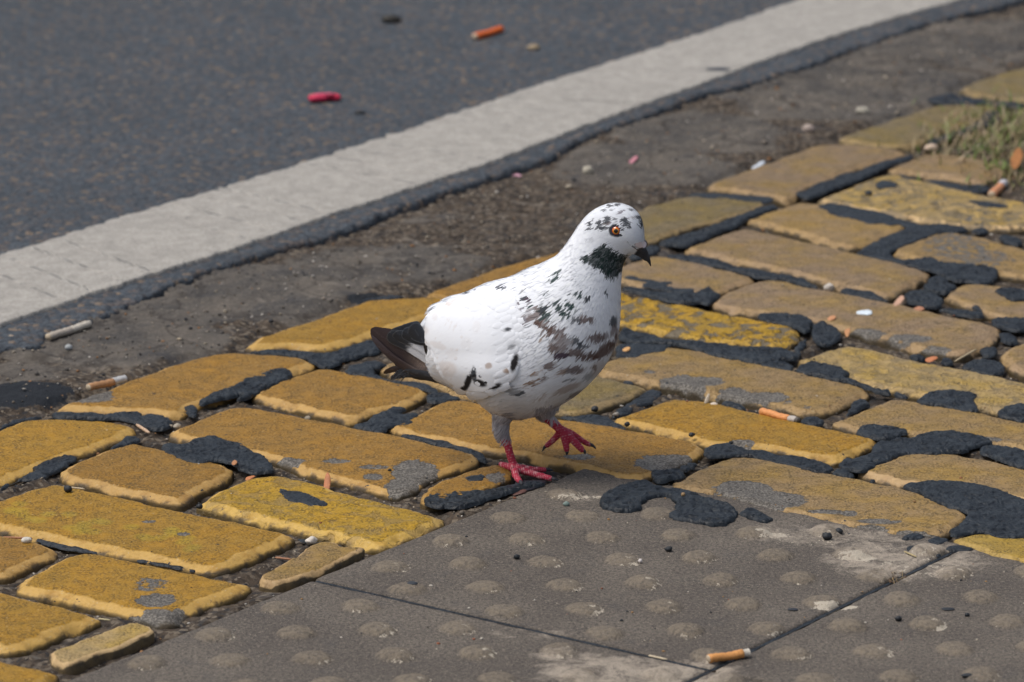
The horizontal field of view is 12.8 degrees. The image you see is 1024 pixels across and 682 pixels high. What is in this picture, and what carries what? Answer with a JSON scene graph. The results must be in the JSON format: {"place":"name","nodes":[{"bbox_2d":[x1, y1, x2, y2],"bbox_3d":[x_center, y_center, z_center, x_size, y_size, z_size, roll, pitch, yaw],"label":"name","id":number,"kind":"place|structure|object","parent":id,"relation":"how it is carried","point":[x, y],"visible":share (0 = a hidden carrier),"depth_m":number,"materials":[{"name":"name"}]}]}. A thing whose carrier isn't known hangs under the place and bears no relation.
{"place":"outdoors","nodes":[
{"label":"outdoors","id":0,"kind":"place"},
{"bbox_2d":[0,0,1023,353],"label":"road","id":1,"kind":"structure","parent":0,"point":[112,108],"depth_m":5.63,"materials":[{"name":"asphalt"}]},
{"bbox_2d":[308,93,340,101],"bbox_3d":[-0.228,-0.297,5.533,0.041,0.012,0.020,-7,17,-25],"label":"plastic clip","id":2,"kind":"object","parent":1,"relation":"on","point":[318,97],"visible":1,"depth_m":5.53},
{"bbox_2d":[354,110,364,113],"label":"stone","id":3,"kind":"object","parent":1,"relation":"on","point":[359,112],"visible":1,"depth_m":5.46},
{"bbox_2d":[381,14,401,22],"bbox_3d":[-0.159,-0.424,5.997,0.028,0.012,0.020,0,16,0],"label":"stone","id":4,"kind":"object","parent":1,"relation":"on","point":[390,18],"visible":1,"depth_m":5.99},
{"bbox_2d":[0,0,961,327],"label":"road marking","id":5,"kind":"object","parent":1,"relation":"on","point":[92,260],"visible":1,"depth_m":5.20,"materials":[{"name":"white paint"}]},
{"bbox_2d":[706,67,730,70],"bbox_3d":[0.258,-0.340,5.694,0.032,0.002,0.022,0,16,0],"label":"tar spot","id":6,"kind":"object","parent":5,"relation":"on","point":[718,69],"visible":1,"depth_m":5.69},
{"bbox_2d":[472,25,503,39],"bbox_3d":[-0.032,-0.400,5.907,0.011,0.010,0.060,10,19,33],"label":"cigarette butt","id":7,"kind":"object","parent":1,"relation":"on","point":[488,32],"visible":1,"depth_m":5.90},
{"bbox_2d":[526,44,539,49],"bbox_3d":[0.027,-0.376,5.830,0.017,0.008,0.016,0,16,0],"label":"stone","id":8,"kind":"object","parent":1,"relation":"on","point":[533,47],"visible":1,"depth_m":5.83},
{"bbox_2d":[0,4,1023,681],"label":"ground","id":9,"kind":"structure","parent":0,"point":[676,136],"depth_m":4.88,"materials":[{"name":"soil"}]},
{"bbox_2d":[3,536,32,538],"bbox_3d":[-0.422,0.168,3.888,0.026,0.002,0.004,0,16,0],"label":"twig","id":10,"kind":"object","parent":9,"relation":"on","point":[13,537],"visible":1,"depth_m":3.89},
{"bbox_2d":[45,320,91,340],"bbox_3d":[-0.440,-0.010,4.518,0.009,0.008,0.062,11,19,34],"label":"cigarette butt","id":11,"kind":"object","parent":9,"relation":"on","point":[67,330],"visible":1,"depth_m":4.51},
{"bbox_2d":[65,344,72,349],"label":"pebble","id":12,"kind":"object","parent":9,"relation":"on","point":[68,347],"visible":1,"depth_m":4.46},
{"bbox_2d":[86,375,127,390],"bbox_3d":[-0.387,0.040,4.341,0.045,0.008,0.009,-14,21,-42],"label":"cigarette butt","id":13,"kind":"object","parent":9,"relation":"on","point":[105,383],"visible":1,"depth_m":4.34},
{"bbox_2d":[136,424,149,433],"bbox_3d":[-0.341,0.081,4.205,0.003,0.003,0.030,-8,17,-26],"label":"twig","id":14,"kind":"object","parent":9,"relation":"on","point":[142,428],"visible":1,"depth_m":4.20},
{"bbox_2d":[173,423,180,428],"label":"pebble","id":15,"kind":"object","parent":9,"relation":"on","point":[177,426],"visible":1,"depth_m":4.21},
{"bbox_2d":[161,435,273,474],"bbox_3d":[-0.261,0.104,4.112,0.073,0.004,0.128,-11,19,-33],"label":"tar patch","id":16,"kind":"object","parent":9,"relation":"on","point":[210,448],"visible":1,"depth_m":4.12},
{"bbox_2d":[305,536,317,544],"bbox_3d":[-0.171,0.170,3.886,0.011,0.007,0.010,0,16,0],"label":"pebble","id":17,"kind":"object","parent":9,"relation":"on","point":[310,540],"visible":1,"depth_m":3.88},
{"bbox_2d":[250,340,380,368],"bbox_3d":[-0.182,0.014,4.440,0.130,0.004,0.082,-6,17,-20],"label":"tar patch","id":18,"kind":"object","parent":9,"relation":"on","point":[333,359],"visible":0.93,"depth_m":4.44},
{"bbox_2d":[0,93,1023,681],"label":"joint tar","id":19,"kind":"object","parent":9,"relation":"on","point":[384,421],"visible":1,"depth_m":4.33,"materials":[{"name":"asphalt"}]},
{"bbox_2d":[1,4,1023,666],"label":"grit","id":20,"kind":"object","parent":9,"relation":"on","point":[549,230],"visible":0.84,"depth_m":4.95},
{"bbox_2d":[510,489,526,495],"bbox_3d":[0.005,0.133,4.021,0.017,0.003,0.019,0,16,0],"label":"dry leaf","id":21,"kind":"object","parent":9,"relation":"on","point":[520,492],"visible":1,"depth_m":4.01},
{"bbox_2d":[515,480,546,490],"bbox_3d":[0.017,0.128,4.034,0.028,0.001,0.029,0,16,0],"label":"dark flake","id":22,"kind":"object","parent":9,"relation":"on","point":[532,488],"visible":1,"depth_m":4.04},
{"bbox_2d":[39,125,1023,653],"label":"crumbs","id":23,"kind":"object","parent":9,"relation":"on","point":[665,497],"visible":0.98,"depth_m":3.93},
{"bbox_2d":[583,166,593,174],"bbox_3d":[0.087,-0.194,5.181,0.013,0.012,0.012,0,16,0],"label":"pebble","id":24,"kind":"object","parent":9,"relation":"on","point":[588,170],"visible":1,"depth_m":5.18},
{"bbox_2d":[591,406,597,411],"bbox_3d":[0.077,0.064,4.253,0.007,0.006,0.006,0,16,0],"label":"tar ball","id":25,"kind":"object","parent":9,"relation":"on","point":[594,408],"visible":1,"depth_m":4.25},
{"bbox_2d":[629,156,637,162],"bbox_3d":[0.140,-0.209,5.242,0.007,0.003,0.032,4,16,15],"label":"flower petal","id":26,"kind":"object","parent":9,"relation":"on","point":[633,159],"visible":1,"depth_m":5.24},
{"bbox_2d":[651,468,684,483],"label":"tar patch","id":27,"kind":"object","parent":9,"relation":"on","point":[663,476],"visible":1,"depth_m":4.05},
{"bbox_2d":[618,327,798,364],"bbox_3d":[0.187,0.005,4.465,0.199,0.005,0.059,7,17,25],"label":"tar patch","id":28,"kind":"object","parent":9,"relation":"on","point":[759,355],"visible":1,"depth_m":4.46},
{"bbox_2d":[658,204,777,247],"bbox_3d":[0.229,-0.126,4.943,0.036,0.005,0.220,10,18,33],"label":"tar patch","id":29,"kind":"object","parent":9,"relation":"on","point":[689,240],"visible":1,"depth_m":4.92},
{"bbox_2d":[752,161,764,168],"bbox_3d":[0.284,-0.203,5.241,0.010,0.003,0.035,9,18,28],"label":"paper scrap","id":30,"kind":"object","parent":9,"relation":"on","point":[760,163],"visible":1,"depth_m":5.24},
{"bbox_2d":[703,443,833,473],"bbox_3d":[0.230,0.106,4.103,0.131,0.004,0.047,10,18,32],"label":"tar patch","id":31,"kind":"object","parent":9,"relation":"on","point":[722,451],"visible":1,"depth_m":4.11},
{"bbox_2d":[760,360,793,370],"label":"tar patch","id":32,"kind":"object","parent":9,"relation":"on","point":[782,365],"visible":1,"depth_m":4.40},
{"bbox_2d":[757,312,813,333],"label":"tar patch","id":33,"kind":"object","parent":9,"relation":"on","point":[801,323],"visible":1,"depth_m":4.56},
{"bbox_2d":[802,124,814,132],"bbox_3d":[0.351,-0.251,5.389,0.015,0.012,0.012,0,16,0],"label":"pebble","id":34,"kind":"object","parent":9,"relation":"on","point":[807,128],"visible":1,"depth_m":5.38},
{"bbox_2d":[811,321,841,346],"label":"tar patch","id":35,"kind":"object","parent":9,"relation":"on","point":[824,334],"visible":1,"depth_m":4.51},
{"bbox_2d":[796,361,890,395],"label":"tar patch","id":36,"kind":"object","parent":9,"relation":"on","point":[826,371],"visible":1,"depth_m":4.37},
{"bbox_2d":[844,328,849,336],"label":"dry leaf","id":37,"kind":"object","parent":9,"relation":"on","point":[847,331],"visible":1,"depth_m":4.52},
{"bbox_2d":[856,107,869,113],"bbox_3d":[0.423,-0.277,5.483,0.018,0.010,0.012,0,16,0],"label":"pebble","id":38,"kind":"object","parent":9,"relation":"on","point":[862,110],"visible":1,"depth_m":5.48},
{"bbox_2d":[818,203,919,227],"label":"tar patch","id":39,"kind":"object","parent":9,"relation":"on","point":[866,216],"visible":1,"depth_m":4.98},
{"bbox_2d":[856,424,907,440],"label":"tar patch","id":40,"kind":"object","parent":9,"relation":"on","point":[876,432],"visible":1,"depth_m":4.18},
{"bbox_2d":[877,568,905,584],"bbox_3d":[0.315,0.197,3.794,0.034,0.005,0.045,5,16,17],"label":"dry moss","id":41,"kind":"object","parent":9,"relation":"on","point":[893,577],"visible":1,"depth_m":3.79,"materials":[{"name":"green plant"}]},
{"bbox_2d":[893,295,904,305],"bbox_3d":[0.394,-0.041,4.636,0.009,0.003,0.034,4,16,15],"label":"dry leaf","id":42,"kind":"object","parent":9,"relation":"on","point":[899,300],"visible":1,"depth_m":4.63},
{"bbox_2d":[838,430,992,472],"bbox_3d":[0.359,0.098,4.133,0.167,0.005,0.067,-10,18,-31],"label":"tar patch","id":43,"kind":"object","parent":9,"relation":"on","point":[936,442],"visible":1,"depth_m":4.13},
{"bbox_2d":[904,289,944,309],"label":"tar patch","id":44,"kind":"object","parent":9,"relation":"on","point":[924,299],"visible":1,"depth_m":4.63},
{"bbox_2d":[856,223,997,284],"bbox_3d":[0.436,-0.093,4.822,0.144,0.004,0.257,0,16,0],"label":"tar patch","id":45,"kind":"object","parent":9,"relation":"on","point":[882,248],"visible":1,"depth_m":4.79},
{"bbox_2d":[924,144,938,151],"bbox_3d":[0.488,-0.225,5.298,0.020,0.010,0.012,-9,18,-29],"label":"pebble","id":46,"kind":"object","parent":9,"relation":"on","point":[932,146],"visible":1,"depth_m":5.29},
{"bbox_2d":[925,356,937,361],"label":"dry leaf","id":47,"kind":"object","parent":9,"relation":"on","point":[931,359],"visible":1,"depth_m":4.42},
{"bbox_2d":[923,276,956,295],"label":"tar patch","id":48,"kind":"object","parent":9,"relation":"on","point":[938,285],"visible":1,"depth_m":4.68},
{"bbox_2d":[873,83,1023,197],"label":"grass","id":49,"kind":"structure","parent":9,"relation":"on","point":[1001,133],"depth_m":5.34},
{"bbox_2d":[1010,148,1022,168],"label":"rust leaf","id":50,"kind":"object","parent":49,"relation":"on","point":[1016,158],"visible":1,"depth_m":5.19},
{"bbox_2d":[903,480,1023,538],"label":"tar patch","id":51,"kind":"object","parent":9,"relation":"on","point":[994,512],"visible":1,"depth_m":3.97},
{"bbox_2d":[954,349,976,361],"bbox_3d":[0.441,0.014,4.433,0.033,0.007,0.002,-15,21,-43],"label":"twig","id":52,"kind":"object","parent":9,"relation":"on","point":[968,353],"visible":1,"depth_m":4.43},
{"bbox_2d":[961,673,971,677],"bbox_3d":[0.356,0.261,3.554,0.012,0.004,0.005,0,16,0],"label":"tar chip","id":53,"kind":"object","parent":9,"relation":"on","point":[964,675],"visible":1,"depth_m":3.55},
{"bbox_2d":[988,179,1007,196],"bbox_3d":[0.544,-0.170,5.100,0.010,0.010,0.060,5,16,19],"label":"cigarette butt","id":54,"kind":"object","parent":9,"relation":"on","point":[999,187],"visible":1,"depth_m":5.09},
{"bbox_2d":[980,445,1023,468],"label":"tar patch","id":55,"kind":"object","parent":9,"relation":"on","point":[1012,457],"visible":1,"depth_m":4.11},
{"bbox_2d":[991,317,1023,332],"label":"tar patch","id":56,"kind":"object","parent":9,"relation":"on","point":[1013,324],"visible":1,"depth_m":4.55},
{"bbox_2d":[694,672,751,681],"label":"tactile slab","id":57,"kind":"structure","parent":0,"point":[721,677],"depth_m":3.54,"materials":[{"name":"grey concrete"}]},
{"label":"far ground","id":58,"kind":"structure","parent":0,"visible":0},
{"bbox_2d":[0,536,57,584],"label":"paving brick","id":59,"kind":"object","parent":58,"relation":"on","point":[19,559],"visible":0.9,"depth_m":3.84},
{"bbox_2d":[21,537,31,542],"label":"pebble","id":60,"kind":"object","parent":59,"relation":"on","point":[26,539],"visible":1,"depth_m":3.87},
{"bbox_2d":[0,662,59,681],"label":"paving brick","id":61,"kind":"object","parent":58,"relation":"on","point":[10,673],"visible":1,"depth_m":3.55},
{"bbox_2d":[0,593,100,657],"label":"paving brick","id":62,"kind":"object","parent":58,"relation":"on","point":[27,628],"visible":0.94,"depth_m":3.67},
{"bbox_2d":[0,420,135,487],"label":"paving brick","id":63,"kind":"object","parent":58,"relation":"on","point":[26,447],"visible":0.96,"depth_m":4.16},
{"bbox_2d":[49,623,154,674],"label":"paving brick","id":64,"kind":"object","parent":58,"relation":"on","point":[79,657],"visible":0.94,"depth_m":3.62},
{"bbox_2d":[16,554,251,628],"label":"paving brick","id":65,"kind":"object","parent":58,"relation":"on","point":[96,585],"visible":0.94,"depth_m":3.75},
{"bbox_2d":[59,444,233,511],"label":"paving brick","id":66,"kind":"object","parent":58,"relation":"on","point":[153,477],"visible":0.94,"depth_m":4.06,"materials":[{"name":"brick"}]},
{"bbox_2d":[0,485,295,578],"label":"paving brick","id":67,"kind":"object","parent":58,"relation":"on","point":[114,527],"visible":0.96,"depth_m":3.90,"materials":[{"name":"brick"}]},
{"bbox_2d":[64,485,71,492],"bbox_3d":[-0.391,0.130,4.010,0.008,0.007,0.007,0,16,0],"label":"tar ball","id":68,"kind":"object","parent":67,"relation":"on","point":[67,488],"visible":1,"depth_m":4.01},
{"bbox_2d":[57,353,317,420],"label":"paving brick","id":69,"kind":"object","parent":58,"relation":"on","point":[165,393],"visible":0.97,"depth_m":4.34,"materials":[{"name":"brick"}]},
{"bbox_2d":[199,368,292,405],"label":"tar patch","id":70,"kind":"object","parent":69,"relation":"on","point":[247,388],"visible":1,"depth_m":4.33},
{"bbox_2d":[259,542,364,592],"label":"paving brick","id":71,"kind":"object","parent":58,"relation":"on","point":[313,563],"visible":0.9,"depth_m":3.81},
{"bbox_2d":[196,476,444,554],"bbox_3d":[-0.168,0.161,3.973,0.224,0.036,0.117,12,20,38],"label":"paving brick","id":72,"kind":"object","parent":58,"relation":"on","point":[370,527],"visible":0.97,"depth_m":3.95,"materials":[{"name":"brick"}]},
{"bbox_2d":[279,489,327,505],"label":"tar patch","id":73,"kind":"object","parent":72,"relation":"on","point":[300,497],"visible":1,"depth_m":3.99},
{"bbox_2d":[324,472,330,488],"bbox_3d":[-0.164,0.126,4.045,0.006,0.013,0.024,0,16,0],"label":"dry leaf","id":74,"kind":"object","parent":72,"relation":"on","point":[327,480],"visible":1,"depth_m":4.04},
{"bbox_2d":[169,408,479,501],"bbox_3d":[-0.175,0.111,4.154,0.300,0.036,0.144,12,19,36],"label":"paving brick","id":75,"kind":"object","parent":58,"relation":"on","point":[314,451],"visible":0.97,"depth_m":4.13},
{"bbox_2d":[251,369,426,427],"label":"paving brick","id":76,"kind":"object","parent":58,"relation":"on","point":[338,398],"visible":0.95,"depth_m":4.30,"materials":[{"name":"brick"}]},
{"bbox_2d":[245,298,441,352],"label":"paving brick","id":77,"kind":"object","parent":58,"relation":"on","point":[348,327],"visible":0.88,"depth_m":4.54,"materials":[{"name":"brick"}]},
{"bbox_2d":[68,582,706,681],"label":"tactile slab","id":78,"kind":"structure","parent":58,"relation":"on","point":[293,635],"depth_m":3.61,"materials":[{"name":"grey concrete"}]},
{"bbox_2d":[648,655,666,659],"bbox_3d":[0.115,0.250,3.597,0.015,0.002,0.010,0,16,0],"label":"twig","id":79,"kind":"object","parent":78,"relation":"on","point":[657,657],"visible":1,"depth_m":3.60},
{"bbox_2d":[378,363,476,402],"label":"paving brick","id":80,"kind":"object","parent":58,"relation":"on","point":[441,388],"visible":0.14,"depth_m":4.36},
{"bbox_2d":[420,465,513,511],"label":"paving brick","id":81,"kind":"object","parent":58,"relation":"on","point":[496,476],"visible":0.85,"depth_m":4.04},
{"bbox_2d":[370,203,650,485],"bbox_3d":[-0.004,-0.007,4.051,0.259,0.252,0.106,4,16,15],"label":"pigeon","id":82,"kind":"object","parent":81,"relation":"on","point":[538,341],"visible":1,"depth_m":4.01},
{"bbox_2d":[426,252,625,298],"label":"paving brick","id":83,"kind":"object","parent":58,"relation":"on","point":[472,283],"visible":0.22,"depth_m":4.73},
{"bbox_2d":[388,401,704,481],"bbox_3d":[0.031,0.103,4.184,0.297,0.036,0.135,11,19,34],"label":"paving brick","id":84,"kind":"object","parent":58,"relation":"on","point":[620,453],"visible":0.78,"depth_m":4.16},
{"bbox_2d":[555,377,645,421],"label":"paving brick","id":85,"kind":"object","parent":58,"relation":"on","point":[604,395],"visible":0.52,"depth_m":4.30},
{"bbox_2d":[315,469,958,674],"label":"tactile slab","id":86,"kind":"structure","parent":58,"relation":"on","point":[585,548],"depth_m":3.81,"materials":[{"name":"grey concrete"}]},
{"bbox_2d":[599,479,738,526],"bbox_3d":[0.138,0.143,3.976,0.141,0.005,0.085,13,20,39],"label":"tar patch","id":87,"kind":"object","parent":86,"relation":"on","point":[689,507],"visible":1,"depth_m":3.98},
{"bbox_2d":[706,648,750,662],"bbox_3d":[0.171,0.248,3.593,0.036,0.008,0.008,-7,17,-23],"label":"cigarette butt","id":88,"kind":"object","parent":86,"relation":"on","point":[728,656],"visible":1,"depth_m":3.59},
{"bbox_2d":[739,507,772,523],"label":"tar patch","id":89,"kind":"object","parent":86,"relation":"on","point":[750,513],"visible":1,"depth_m":3.95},
{"bbox_2d":[822,532,831,539],"bbox_3d":[0.269,0.167,3.890,0.009,0.007,0.007,0,16,0],"label":"tar ball","id":90,"kind":"object","parent":86,"relation":"on","point":[826,536],"visible":1,"depth_m":3.89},
{"bbox_2d":[621,257,753,296],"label":"paving brick","id":91,"kind":"object","parent":58,"relation":"on","point":[696,277],"visible":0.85,"depth_m":4.74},
{"bbox_2d":[638,196,766,246],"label":"paving brick","id":92,"kind":"object","parent":58,"relation":"on","point":[695,213],"visible":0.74,"depth_m":4.99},
{"bbox_2d":[619,293,800,350],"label":"paving brick","id":93,"kind":"object","parent":58,"relation":"on","point":[661,319],"visible":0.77,"depth_m":4.55,"materials":[{"name":"brick"}]},
{"bbox_2d":[597,348,869,419],"bbox_3d":[0.213,0.050,4.373,0.272,0.036,0.127,11,19,35],"label":"paving brick","id":94,"kind":"object","parent":58,"relation":"on","point":[702,377],"visible":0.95,"depth_m":4.35,"materials":[{"name":"brick"}]},
{"bbox_2d":[614,400,875,467],"bbox_3d":[0.215,0.097,4.204,0.245,0.036,0.113,13,20,38],"label":"paving brick","id":95,"kind":"object","parent":58,"relation":"on","point":[708,424],"visible":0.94,"depth_m":4.19,"materials":[{"name":"brick"}]},
{"bbox_2d":[759,408,800,422],"bbox_3d":[0.249,0.070,4.237,0.047,0.008,0.008,15,21,43],"label":"cigarette butt","id":96,"kind":"object","parent":95,"relation":"on","point":[772,413],"visible":1,"depth_m":4.23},
{"bbox_2d":[705,144,906,207],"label":"paving brick","id":97,"kind":"object","parent":58,"relation":"on","point":[788,180],"visible":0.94,"depth_m":5.19,"materials":[{"name":"brick"}]},
{"bbox_2d":[684,230,929,303],"bbox_3d":[0.320,-0.069,4.804,0.300,0.036,0.119,15,21,42],"label":"paving brick","id":98,"kind":"object","parent":58,"relation":"on","point":[822,266],"visible":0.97,"depth_m":4.79,"materials":[{"name":"brick"}]},
{"bbox_2d":[672,458,965,539],"bbox_3d":[0.278,0.151,4.009,0.276,0.036,0.126,11,19,34],"label":"paving brick","id":99,"kind":"object","parent":58,"relation":"on","point":[826,497],"visible":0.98,"depth_m":4.00,"materials":[{"name":"brick"}]},
{"bbox_2d":[746,203,905,253],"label":"paving brick","id":100,"kind":"object","parent":58,"relation":"on","point":[814,224],"visible":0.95,"depth_m":4.94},
{"bbox_2d":[709,281,1000,362],"bbox_3d":[0.350,-0.011,4.593,0.330,0.036,0.131,13,20,38],"label":"paving brick","id":101,"kind":"object","parent":58,"relation":"on","point":[926,334],"visible":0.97,"depth_m":4.57,"materials":[{"name":"brick"}]},
{"bbox_2d":[823,283,834,291],"bbox_3d":[0.326,-0.055,4.684,0.012,0.010,0.009,0,16,0],"label":"pebble","id":102,"kind":"object","parent":101,"relation":"on","point":[829,287],"visible":1,"depth_m":4.68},
{"bbox_2d":[856,310,871,314],"bbox_3d":[0.355,-0.029,4.591,0.017,0.001,0.019,0,16,0],"label":"plastic shard","id":103,"kind":"object","parent":101,"relation":"on","point":[864,312],"visible":1,"depth_m":4.59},
{"bbox_2d":[914,306,923,310],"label":"dry leaf","id":104,"kind":"object","parent":101,"relation":"on","point":[919,308],"visible":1,"depth_m":4.60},
{"bbox_2d":[715,549,1023,681],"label":"tactile slab","id":105,"kind":"structure","parent":58,"relation":"on","point":[847,644],"depth_m":3.65,"materials":[{"name":"grey concrete"}]},
{"bbox_2d":[941,607,953,610],"bbox_3d":[0.355,0.218,3.711,0.011,0.002,0.007,0,16,0],"label":"tar chip","id":106,"kind":"object","parent":105,"relation":"on","point":[948,608],"visible":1,"depth_m":3.71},
{"bbox_2d":[797,347,1023,421],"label":"paving brick","id":107,"kind":"object","parent":58,"relation":"on","point":[913,381],"visible":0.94,"depth_m":4.36,"materials":[{"name":"brick"}]},
{"bbox_2d":[917,389,978,412],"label":"tar patch","id":108,"kind":"object","parent":107,"relation":"on","point":[956,400],"visible":1,"depth_m":4.28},
{"bbox_2d":[997,403,1023,422],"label":"tar patch","id":109,"kind":"object","parent":107,"relation":"on","point":[1014,412],"visible":1,"depth_m":4.24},
{"bbox_2d":[839,105,992,153],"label":"paving brick","id":110,"kind":"object","parent":58,"relation":"on","point":[882,133],"visible":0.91,"depth_m":5.39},
{"bbox_2d":[817,175,1023,235],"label":"paving brick","id":111,"kind":"object","parent":58,"relation":"on","point":[916,201],"visible":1,"depth_m":5.04,"materials":[{"name":"brick"}]},
{"bbox_2d":[832,400,1023,449],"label":"paving brick","id":112,"kind":"object","parent":58,"relation":"on","point":[914,419],"visible":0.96,"depth_m":4.22,"materials":[{"name":"brick"}]},
{"bbox_2d":[857,454,1023,498],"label":"paving brick","id":113,"kind":"object","parent":58,"relation":"on","point":[900,472],"visible":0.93,"depth_m":4.07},
{"bbox_2d":[887,154,1004,184],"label":"paving brick","id":114,"kind":"object","parent":58,"relation":"on","point":[928,167],"visible":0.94,"depth_m":5.20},
{"bbox_2d":[892,233,1023,283],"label":"paving brick","id":115,"kind":"object","parent":58,"relation":"on","point":[1007,262],"visible":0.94,"depth_m":4.83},
{"bbox_2d":[942,284,1023,321],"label":"paving brick","id":116,"kind":"object","parent":58,"relation":"on","point":[988,300],"visible":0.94,"depth_m":4.64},
{"bbox_2d":[995,287,1023,301],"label":"tar patch","id":117,"kind":"object","parent":116,"relation":"on","point":[1012,294],"visible":1,"depth_m":4.66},
{"bbox_2d":[952,534,1023,562],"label":"paving brick","id":118,"kind":"object","parent":58,"relation":"on","point":[1011,548],"visible":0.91,"depth_m":3.87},
{"bbox_2d":[960,68,1023,103],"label":"paving brick","id":119,"kind":"object","parent":58,"relation":"on","point":[1013,81],"visible":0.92,"depth_m":5.62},
{"bbox_2d":[999,344,1023,381],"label":"paving brick","id":120,"kind":"object","parent":58,"relation":"on","point":[1012,360],"visible":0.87,"depth_m":4.43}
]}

